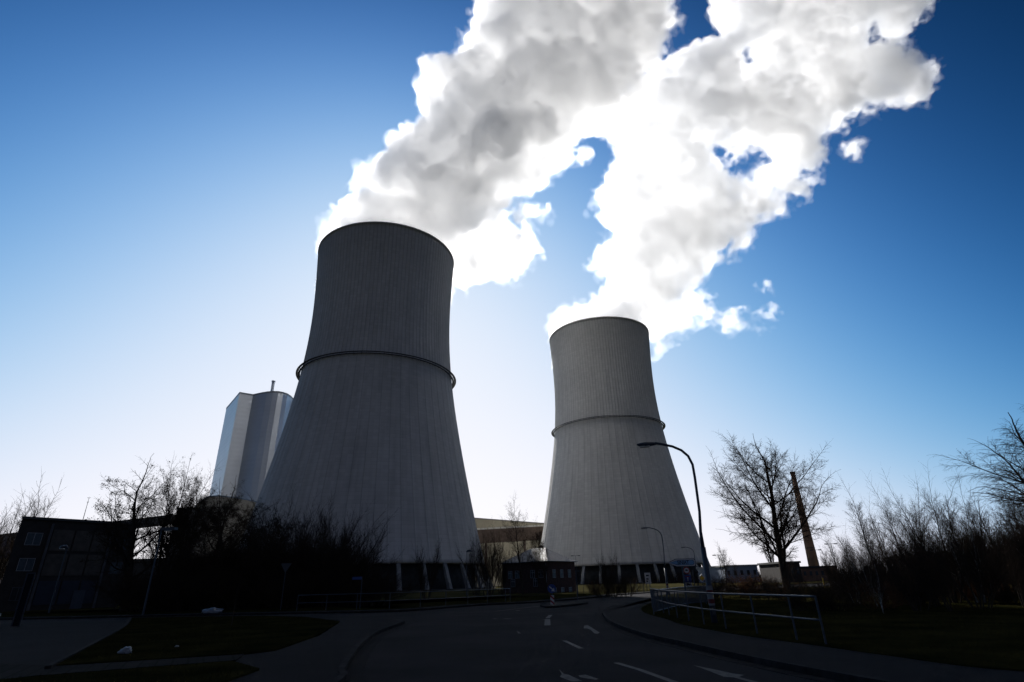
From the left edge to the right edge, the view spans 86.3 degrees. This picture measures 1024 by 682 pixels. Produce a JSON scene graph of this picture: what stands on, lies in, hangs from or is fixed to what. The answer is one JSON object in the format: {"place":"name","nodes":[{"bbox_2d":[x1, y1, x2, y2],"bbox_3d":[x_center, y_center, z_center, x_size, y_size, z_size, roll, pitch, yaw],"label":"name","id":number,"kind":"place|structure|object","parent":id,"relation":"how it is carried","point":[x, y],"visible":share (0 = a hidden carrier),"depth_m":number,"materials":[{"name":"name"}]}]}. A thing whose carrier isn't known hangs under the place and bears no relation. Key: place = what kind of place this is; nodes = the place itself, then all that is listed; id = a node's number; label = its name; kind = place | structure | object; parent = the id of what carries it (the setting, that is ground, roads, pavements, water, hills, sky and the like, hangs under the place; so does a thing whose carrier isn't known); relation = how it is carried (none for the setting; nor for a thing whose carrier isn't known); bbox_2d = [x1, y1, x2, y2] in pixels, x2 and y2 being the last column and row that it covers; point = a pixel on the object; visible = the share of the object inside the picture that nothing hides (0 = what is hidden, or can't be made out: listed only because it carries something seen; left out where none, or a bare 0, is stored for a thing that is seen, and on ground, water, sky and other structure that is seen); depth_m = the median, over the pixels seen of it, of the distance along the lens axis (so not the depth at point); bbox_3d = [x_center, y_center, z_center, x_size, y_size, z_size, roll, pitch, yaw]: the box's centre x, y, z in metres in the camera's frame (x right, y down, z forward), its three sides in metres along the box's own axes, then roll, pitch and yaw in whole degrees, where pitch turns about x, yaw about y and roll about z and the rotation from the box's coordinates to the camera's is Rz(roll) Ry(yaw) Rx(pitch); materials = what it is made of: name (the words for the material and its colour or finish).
{"place":"outdoors","nodes":[
{"label":"outdoors","id":0,"kind":"place"},
{"bbox_2d":[0,516,138,611],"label":"flat roofed building","id":1,"kind":"structure","parent":0,"point":[39,542],"depth_m":71.41,"materials":[{"name":"brick"}]},
{"bbox_2d":[16,558,35,570],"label":"window","id":2,"kind":"structure","parent":1,"relation":"in","point":[24,564],"depth_m":68.93,"materials":[{"name":"blue glass"}]},
{"bbox_2d":[24,533,42,544],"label":"window","id":3,"kind":"structure","parent":1,"relation":"in","point":[32,538],"depth_m":70.15,"materials":[{"name":"blue glass"}]},
{"bbox_2d":[69,590,85,608],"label":"door","id":4,"kind":"structure","parent":1,"relation":"in","point":[78,595],"depth_m":71.89,"materials":[{"name":"paint"}]},
{"bbox_2d":[0,654,243,678],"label":"paved path","id":5,"kind":"structure","parent":0,"point":[7,671],"depth_m":12.38,"materials":[{"name":"grey concrete"}]},
{"bbox_2d":[0,661,258,681],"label":"verge","id":6,"kind":"structure","parent":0,"point":[189,668],"depth_m":10.73,"materials":[{"name":"green plant"}]},
{"bbox_2d":[117,557,208,604],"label":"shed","id":7,"kind":"structure","parent":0,"point":[140,567],"depth_m":93.04,"materials":[{"name":"grey"}]},
{"bbox_2d":[56,615,339,665],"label":"lawn","id":8,"kind":"structure","parent":0,"point":[272,645],"depth_m":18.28,"materials":[{"name":"green plant"}]},
{"bbox_2d":[0,616,399,681],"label":"footway","id":9,"kind":"structure","parent":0,"point":[321,657],"depth_m":16.65,"materials":[{"name":"concrete"}]},
{"bbox_2d":[44,617,131,668],"bbox_3d":[-17.572,12.978,24.092,0.476,0.490,30.231,12,-27,-27],"label":"lawn edging","id":10,"kind":"object","parent":9,"relation":"on","point":[55,662],"visible":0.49,"depth_m":15.28,"materials":[{"name":"concrete"}]},
{"bbox_2d":[198,495,256,555],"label":"curved roof hall","id":11,"kind":"structure","parent":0,"point":[245,502],"depth_m":319.94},
{"bbox_2d":[210,380,292,500],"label":"boiler house","id":12,"kind":"structure","parent":0,"point":[253,427],"depth_m":475.24,"materials":[{"name":"metal"}]},
{"bbox_2d":[242,221,495,591],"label":"cooling tower","id":13,"kind":"structure","parent":0,"point":[370,425],"depth_m":232.28,"materials":[{"name":"concrete"}]},
{"bbox_2d":[0,582,822,616],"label":"verge","id":14,"kind":"structure","parent":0,"point":[430,604],"depth_m":46.32,"materials":[{"name":"green plant"}]},
{"bbox_2d":[142,527,177,614],"bbox_3d":[-28.104,18.346,43.579,1.280,6.601,0.440,-2,-24,0],"label":"street lamp","id":15,"kind":"object","parent":14,"relation":"on","point":[164,529],"visible":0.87,"depth_m":43.87,"materials":[{"name":"grey metal"}]},
{"bbox_2d":[240,516,292,608],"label":"bare tree","id":16,"kind":"object","parent":14,"relation":"on","point":[254,561],"visible":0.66,"depth_m":49.45,"materials":[{"name":"brown plant"}]},
{"bbox_2d":[245,518,309,607],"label":"bare tree","id":17,"kind":"object","parent":14,"relation":"on","point":[258,551],"visible":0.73,"depth_m":49.40,"materials":[{"name":"brown plant"}]},
{"bbox_2d":[296,588,510,610],"bbox_3d":[-7.233,20.404,43.093,17.882,1.228,4.093,10,-26,-25],"label":"tubular railing","id":18,"kind":"object","parent":14,"relation":"on","point":[420,599],"visible":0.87,"depth_m":41.10,"materials":[{"name":"grey metal"}]},
{"bbox_2d":[0,582,828,617],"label":"footway","id":19,"kind":"structure","parent":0,"point":[323,611],"depth_m":41.61,"materials":[{"name":"concrete"}]},
{"bbox_2d":[0,578,851,612],"bbox_3d":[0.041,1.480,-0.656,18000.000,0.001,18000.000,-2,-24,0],"label":"ground","id":20,"kind":"structure","parent":0,"point":[441,594],"depth_m":98.41,"materials":[{"name":"black soil"}]},
{"bbox_2d":[0,470,63,585],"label":"bare tree","id":21,"kind":"object","parent":20,"relation":"on","point":[3,566],"visible":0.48,"depth_m":107.98,"materials":[{"name":"brown plant"}]},
{"bbox_2d":[80,458,201,610],"bbox_3d":[-40.824,20.965,60.703,13.490,16.294,13.070,-16,-28,30],"label":"bare tree","id":22,"kind":"object","parent":20,"relation":"on","point":[118,544],"visible":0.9,"depth_m":58.23,"materials":[{"name":"brown plant"}]},
{"bbox_2d":[139,539,204,609],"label":"bare tree","id":23,"kind":"object","parent":20,"relation":"on","point":[164,555],"visible":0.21,"depth_m":52.14,"materials":[{"name":"brown plant"}]},
{"bbox_2d":[136,454,221,608],"bbox_3d":[-38.367,20.903,61.663,8.454,17.080,6.237,8,-26,-21],"label":"bare tree","id":24,"kind":"object","parent":20,"relation":"on","point":[177,519],"visible":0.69,"depth_m":61.70,"materials":[{"name":"brown plant"}]},
{"bbox_2d":[175,470,218,560],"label":"bare tree","id":25,"kind":"object","parent":20,"relation":"on","point":[197,522],"visible":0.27,"depth_m":63.65,"materials":[{"name":"brown plant"}]},
{"bbox_2d":[156,534,244,609],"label":"bare tree","id":26,"kind":"object","parent":20,"relation":"on","point":[177,562],"visible":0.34,"depth_m":51.85,"materials":[{"name":"brown plant"}]},
{"bbox_2d":[150,481,277,608],"bbox_3d":[-30.184,20.168,55.066,10.884,12.686,11.036,-18,-29,33],"label":"bare tree","id":27,"kind":"object","parent":20,"relation":"on","point":[223,520],"visible":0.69,"depth_m":55.31,"materials":[{"name":"brown plant"}]},
{"bbox_2d":[152,479,280,568],"bbox_3d":[-32.591,22.145,61.211,12.182,14.198,12.352,3,-24,-10],"label":"bare tree","id":28,"kind":"object","parent":20,"relation":"on","point":[206,531],"visible":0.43,"depth_m":59.38,"materials":[{"name":"brown plant"}]},
{"bbox_2d":[210,521,261,606],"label":"bare tree","id":29,"kind":"object","parent":20,"relation":"on","point":[222,553],"visible":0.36,"depth_m":53.87,"materials":[{"name":"brown plant"}]},
{"bbox_2d":[206,519,308,607],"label":"bare tree","id":30,"kind":"object","parent":20,"relation":"on","point":[238,551],"visible":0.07,"depth_m":55.05,"materials":[{"name":"brown plant"}]},
{"bbox_2d":[210,501,312,571],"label":"bare tree","id":31,"kind":"object","parent":20,"relation":"on","point":[274,522],"visible":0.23,"depth_m":58.09,"materials":[{"name":"brown plant"}]},
{"bbox_2d":[229,484,321,607],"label":"bare tree","id":32,"kind":"object","parent":20,"relation":"on","point":[262,527],"visible":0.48,"depth_m":53.75,"materials":[{"name":"brown plant"}]},
{"bbox_2d":[244,490,362,606],"bbox_3d":[-21.460,20.771,55.968,9.628,11.868,11.454,-17,-28,31],"label":"bare tree","id":33,"kind":"object","parent":20,"relation":"on","point":[320,533],"visible":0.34,"depth_m":55.53,"materials":[{"name":"brown plant"}]},
{"bbox_2d":[288,491,387,606],"bbox_3d":[-17.171,20.051,53.506,8.794,10.943,6.179,-4,-24,6],"label":"bare tree","id":34,"kind":"object","parent":20,"relation":"on","point":[304,551],"visible":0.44,"depth_m":53.24,"materials":[{"name":"brown plant"}]},
{"bbox_2d":[302,535,387,606],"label":"bare tree","id":35,"kind":"object","parent":20,"relation":"on","point":[331,563],"visible":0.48,"depth_m":49.36,"materials":[{"name":"brown plant"}]},
{"bbox_2d":[302,502,392,605],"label":"bare tree","id":36,"kind":"object","parent":20,"relation":"on","point":[342,554],"visible":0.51,"depth_m":51.62,"materials":[{"name":"brown plant"}]},
{"bbox_2d":[315,516,390,605],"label":"bare tree","id":37,"kind":"object","parent":20,"relation":"on","point":[350,557],"visible":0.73,"depth_m":50.53,"materials":[{"name":"brown plant"}]},
{"bbox_2d":[304,533,404,605],"bbox_3d":[-16.296,22.613,54.815,10.230,7.331,8.849,7,-25,-19],"label":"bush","id":38,"kind":"object","parent":20,"relation":"on","point":[354,560],"visible":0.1,"depth_m":53.48,"materials":[{"name":"brown plant"}]},
{"bbox_2d":[412,536,442,599],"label":"bare tree","id":39,"kind":"object","parent":20,"relation":"on","point":[422,575],"visible":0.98,"depth_m":68.84,"materials":[{"name":"brown plant"}]},
{"bbox_2d":[455,529,500,594],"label":"bare tree","id":40,"kind":"object","parent":20,"relation":"on","point":[473,571],"visible":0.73,"depth_m":88.25,"materials":[{"name":"brown plant"}]},
{"bbox_2d":[471,519,504,595],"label":"bare tree","id":41,"kind":"object","parent":20,"relation":"on","point":[486,563],"visible":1,"depth_m":85.40,"materials":[{"name":"brown plant"}]},
{"bbox_2d":[493,541,510,593],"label":"bare tree","id":42,"kind":"object","parent":20,"relation":"on","point":[501,579],"visible":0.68,"depth_m":89.18,"materials":[{"name":"brown plant"}]},
{"bbox_2d":[475,518,543,585],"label":"turbine hall","id":43,"kind":"structure","parent":20,"relation":"on","point":[483,523],"depth_m":411.41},
{"bbox_2d":[477,525,543,558],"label":"conveyor bridge","id":44,"kind":"structure","parent":20,"relation":"on","point":[503,534],"depth_m":372.89,"materials":[{"name":"metal"}]},
{"bbox_2d":[501,494,535,594],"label":"bare tree","id":45,"kind":"object","parent":20,"relation":"on","point":[517,547],"visible":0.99,"depth_m":86.17,"materials":[{"name":"brown plant"}]},
{"bbox_2d":[524,525,545,593],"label":"bare tree","id":46,"kind":"object","parent":20,"relation":"on","point":[535,562],"visible":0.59,"depth_m":90.03,"materials":[{"name":"brown plant"}]},
{"bbox_2d":[499,545,577,592],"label":"brick house","id":47,"kind":"structure","parent":20,"relation":"on","point":[560,574],"depth_m":94.96,"materials":[{"name":"brick"}]},
{"bbox_2d":[529,520,551,593],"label":"bare tree","id":48,"kind":"object","parent":20,"relation":"on","point":[539,542],"visible":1,"depth_m":84.74,"materials":[{"name":"brown plant"}]},
{"bbox_2d":[584,576,614,597],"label":"bare bush","id":49,"kind":"object","parent":20,"relation":"on","point":[608,588],"visible":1,"depth_m":56.13,"materials":[{"name":"brown plant"}]},
{"bbox_2d":[594,547,618,596],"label":"bare tree","id":50,"kind":"object","parent":20,"relation":"on","point":[603,575],"visible":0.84,"depth_m":60.62,"materials":[{"name":"brown plant"}]},
{"bbox_2d":[596,573,631,596],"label":"bare bush","id":51,"kind":"object","parent":20,"relation":"on","point":[618,589],"visible":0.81,"depth_m":57.04,"materials":[{"name":"brown plant"}]},
{"bbox_2d":[649,568,869,582],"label":"distant wood","id":52,"kind":"object","parent":20,"relation":"on","point":[677,579],"visible":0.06,"depth_m":238.02,"materials":[{"name":"brown plant"}]},
{"bbox_2d":[790,471,819,565],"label":"chimney","id":53,"kind":"object","parent":20,"relation":"on","point":[812,560],"visible":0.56,"depth_m":232.16,"materials":[{"name":"brick"}]},
{"bbox_2d":[0,584,853,681],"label":"road","id":54,"kind":"structure","parent":0,"point":[487,643],"depth_m":14.26,"materials":[{"name":"grey asphalt"}]},
{"bbox_2d":[10,573,35,626],"bbox_3d":[-27.792,14.743,31.074,0.404,2.899,0.140,14,-28,-32],"label":"sign stele","id":55,"kind":"object","parent":54,"relation":"on","point":[23,600],"visible":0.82,"depth_m":31.04,"materials":[{"name":"metal"}]},
{"bbox_2d":[331,621,404,681],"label":"kerb","id":56,"kind":"structure","parent":54,"relation":"on","point":[345,663],"depth_m":13.85,"materials":[{"name":"concrete"}]},
{"bbox_2d":[346,623,411,681],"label":"gutter","id":57,"kind":"object","parent":54,"relation":"on","point":[355,669],"visible":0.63,"depth_m":13.39,"materials":[{"name":"concrete"}]},
{"bbox_2d":[0,583,820,619],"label":"kerb","id":58,"kind":"structure","parent":54,"relation":"on","point":[380,611],"depth_m":40.37,"materials":[{"name":"concrete"}]},
{"bbox_2d":[596,608,842,681],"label":"gutter","id":59,"kind":"object","parent":54,"relation":"on","point":[601,618],"visible":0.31,"depth_m":11.91,"materials":[{"name":"concrete"}]},
{"bbox_2d":[602,590,899,681],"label":"kerb","id":60,"kind":"structure","parent":54,"relation":"on","point":[820,672],"depth_m":10.86,"materials":[{"name":"concrete"}]},
{"bbox_2d":[0,0,1023,570],"label":"sky","id":61,"kind":"structure","parent":0,"point":[817,239],"materials":[{"name":"blue"}]},
{"bbox_2d":[541,316,710,584],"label":"cooling tower","id":62,"kind":"structure","parent":0,"point":[612,485],"depth_m":333.35,"materials":[{"name":"concrete"}]},
{"bbox_2d":[696,564,759,582],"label":"industrial building","id":63,"kind":"structure","parent":0,"point":[741,569],"depth_m":174.78,"materials":[{"name":"grey concrete"}]},
{"bbox_2d":[757,561,802,582],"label":"industrial building","id":64,"kind":"structure","parent":0,"point":[769,568],"depth_m":140.39,"materials":[{"name":"concrete"}]},
{"bbox_2d":[604,588,1023,681],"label":"footway","id":65,"kind":"structure","parent":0,"point":[631,614],"depth_m":10.97,"materials":[{"name":"concrete"}]},
{"bbox_2d":[800,565,836,581],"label":"industrial building","id":66,"kind":"structure","parent":0,"point":[812,572],"depth_m":151.00,"materials":[{"name":"grey concrete"}]},
{"bbox_2d":[641,585,1023,670],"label":"verge","id":67,"kind":"structure","parent":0,"point":[901,646],"depth_m":16.14,"materials":[{"name":"green plant"}]},
{"bbox_2d":[637,442,717,622],"bbox_3d":[6.201,7.092,20.721,2.168,6.634,0.280,-2,-24,0],"label":"street lamp","id":68,"kind":"object","parent":67,"relation":"on","point":[711,600],"visible":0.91,"depth_m":20.42,"materials":[{"name":"grey metal"}]},
{"bbox_2d":[651,586,707,613],"bbox_3d":[9.003,14.006,29.615,0.856,1.180,11.173,-15,-27,28],"label":"picket railing","id":69,"kind":"object","parent":67,"relation":"on","point":[705,597],"visible":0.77,"depth_m":30.45,"materials":[{"name":"grey metal"}]},
{"bbox_2d":[668,558,695,610],"bbox_3d":[8.481,12.062,26.865,1.407,2.531,0.116,-2,-24,0],"label":"direction sign","id":70,"kind":"object","parent":67,"relation":"on","point":[686,562],"visible":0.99,"depth_m":27.23,"materials":[{"name":"blue metal"}]},
{"bbox_2d":[681,574,733,598],"bbox_3d":[14.860,18.502,41.436,4.061,2.271,3.807,-10,-25,19],"label":"bare shrub","id":71,"kind":"object","parent":67,"relation":"on","point":[717,589],"visible":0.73,"depth_m":40.85,"materials":[{"name":"brown plant"}]},
{"bbox_2d":[711,572,758,597],"bbox_3d":[17.761,19.177,43.206,4.161,2.327,3.901,-6,-24,11],"label":"bare shrub","id":72,"kind":"object","parent":67,"relation":"on","point":[734,589],"visible":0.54,"depth_m":42.40,"materials":[{"name":"brown plant"}]},
{"bbox_2d":[650,588,826,643],"bbox_3d":[7.126,10.639,21.898,0.936,1.177,20.071,-2,-24,1],"label":"tubular railing","id":73,"kind":"object","parent":67,"relation":"on","point":[779,595],"visible":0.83,"depth_m":15.65,"materials":[{"name":"metal"}]},
{"bbox_2d":[732,572,788,599],"bbox_3d":[16.682,16.454,36.547,3.406,1.953,2.946,3,-24,-10],"label":"bare shrub","id":74,"kind":"object","parent":67,"relation":"on","point":[766,590],"visible":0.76,"depth_m":36.59,"materials":[{"name":"brown plant"}]},
{"bbox_2d":[707,433,844,589],"bbox_3d":[30.342,19.089,62.650,16.364,17.692,12.707,11,-27,-26],"label":"bare tree","id":75,"kind":"object","parent":67,"relation":"on","point":[778,528],"visible":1,"depth_m":61.29,"materials":[{"name":"brown plant"}]},
{"bbox_2d":[764,576,811,602],"bbox_3d":[16.216,14.626,32.022,2.484,1.644,3.348,-8,-25,14],"label":"bare shrub","id":76,"kind":"object","parent":67,"relation":"on","point":[781,586],"visible":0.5,"depth_m":31.70,"materials":[{"name":"brown plant"}]},
{"bbox_2d":[776,576,841,610],"bbox_3d":[13.467,11.301,24.458,3.023,1.733,2.615,-21,-30,36],"label":"bare shrub","id":77,"kind":"object","parent":67,"relation":"on","point":[797,601],"visible":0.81,"depth_m":24.38,"materials":[{"name":"brown plant"}]},
{"bbox_2d":[802,577,872,610],"bbox_3d":[14.583,11.230,24.401,2.950,1.760,3.147,-14,-27,27],"label":"bare shrub","id":78,"kind":"object","parent":67,"relation":"on","point":[841,600],"visible":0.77,"depth_m":24.11,"materials":[{"name":"brown plant"}]},
{"bbox_2d":[818,548,868,604],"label":"sapling tree","id":79,"kind":"object","parent":67,"relation":"on","point":[842,581],"visible":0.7,"depth_m":29.02,"materials":[{"name":"brown plant"}]},
{"bbox_2d":[836,537,878,603],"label":"sapling tree","id":80,"kind":"object","parent":67,"relation":"on","point":[849,553],"visible":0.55,"depth_m":29.55,"materials":[{"name":"brown plant"}]},
{"bbox_2d":[838,476,884,580],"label":"birch tree","id":81,"kind":"object","parent":67,"relation":"on","point":[868,545],"visible":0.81,"depth_m":33.79,"materials":[{"name":"brown plant"}]},
{"bbox_2d":[865,548,886,610],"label":"sapling tree","id":82,"kind":"object","parent":67,"relation":"on","point":[879,590],"visible":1,"depth_m":22.16,"materials":[{"name":"brown wood"}]},
{"bbox_2d":[856,501,898,570],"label":"birch tree","id":83,"kind":"object","parent":67,"relation":"on","point":[878,536],"visible":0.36,"depth_m":35.17,"materials":[{"name":"brown plant"}]},
{"bbox_2d":[845,538,915,603],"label":"sapling tree","id":84,"kind":"object","parent":67,"relation":"on","point":[887,579],"visible":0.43,"depth_m":28.30,"materials":[{"name":"brown plant"}]},
{"bbox_2d":[843,575,918,608],"bbox_3d":[16.762,11.260,24.505,3.416,1.678,2.535,5,-25,-15],"label":"bare shrub","id":85,"kind":"object","parent":67,"relation":"on","point":[887,599],"visible":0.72,"depth_m":24.50,"materials":[{"name":"brown plant"}]},
{"bbox_2d":[866,484,937,566],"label":"birch tree","id":86,"kind":"object","parent":67,"relation":"on","point":[897,526],"visible":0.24,"depth_m":32.44,"materials":[{"name":"brown plant"}]},
{"bbox_2d":[860,469,950,595],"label":"birch tree","id":87,"kind":"object","parent":67,"relation":"on","point":[922,520],"visible":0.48,"depth_m":30.93,"materials":[{"name":"brown plant"}]},
{"bbox_2d":[874,527,951,610],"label":"sapling tree","id":88,"kind":"object","parent":67,"relation":"on","point":[903,586],"visible":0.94,"depth_m":22.99,"materials":[{"name":"plant"}]},
{"bbox_2d":[881,523,950,606],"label":"sapling tree","id":89,"kind":"object","parent":67,"relation":"on","point":[935,604],"visible":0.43,"depth_m":25.47,"materials":[{"name":"brown plant"}]},
{"bbox_2d":[875,466,970,601],"bbox_3d":[22.408,9.987,29.220,4.252,7.570,2.617,-8,-25,14],"label":"birch tree","id":90,"kind":"object","parent":67,"relation":"on","point":[908,529],"visible":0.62,"depth_m":29.43,"materials":[{"name":"brown plant"}]},
{"bbox_2d":[889,516,974,602],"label":"sapling tree","id":91,"kind":"object","parent":67,"relation":"on","point":[961,586],"visible":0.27,"depth_m":27.62,"materials":[{"name":"brown plant"}]},
{"bbox_2d":[925,470,968,599],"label":"birch tree","id":92,"kind":"object","parent":67,"relation":"on","point":[947,502],"visible":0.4,"depth_m":30.97,"materials":[{"name":"brown plant"}]},
{"bbox_2d":[908,475,997,602],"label":"birch tree","id":93,"kind":"object","parent":67,"relation":"on","point":[960,522],"visible":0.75,"depth_m":28.18,"materials":[{"name":"brown plant"}]},
{"bbox_2d":[912,510,1014,607],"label":"sapling tree","id":94,"kind":"object","parent":67,"relation":"on","point":[977,576],"visible":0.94,"depth_m":23.39,"materials":[{"name":"plant"}]},
{"bbox_2d":[932,403,1023,542],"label":"bare tree","id":95,"kind":"object","parent":67,"relation":"on","point":[1015,473],"visible":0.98,"depth_m":27.74,"materials":[{"name":"brown plant"}]},
{"bbox_2d":[955,490,1008,601],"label":"birch tree","id":96,"kind":"object","parent":67,"relation":"on","point":[983,521],"visible":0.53,"depth_m":27.82,"materials":[{"name":"brown plant"}]},
{"bbox_2d":[956,490,1019,600],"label":"birch tree","id":97,"kind":"object","parent":67,"relation":"on","point":[988,516],"visible":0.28,"depth_m":29.27,"materials":[{"name":"brown plant"}]},
{"bbox_2d":[966,510,1023,603],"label":"sapling tree","id":98,"kind":"object","parent":67,"relation":"on","point":[1007,589],"visible":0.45,"depth_m":25.68,"materials":[{"name":"brown plant"}]},
{"bbox_2d":[983,474,1023,563],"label":"birch tree","id":99,"kind":"object","parent":67,"relation":"on","point":[1009,508],"visible":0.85,"depth_m":25.47,"materials":[{"name":"brown plant"}]},
{"bbox_2d":[989,462,1023,563],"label":"birch tree","id":100,"kind":"object","parent":67,"relation":"on","point":[1007,521],"visible":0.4,"depth_m":27.21,"materials":[{"name":"brown plant"}]},
{"bbox_2d":[991,512,1023,606],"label":"sapling tree","id":101,"kind":"object","parent":67,"relation":"on","point":[1015,582],"visible":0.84,"depth_m":23.64,"materials":[{"name":"brown plant"}]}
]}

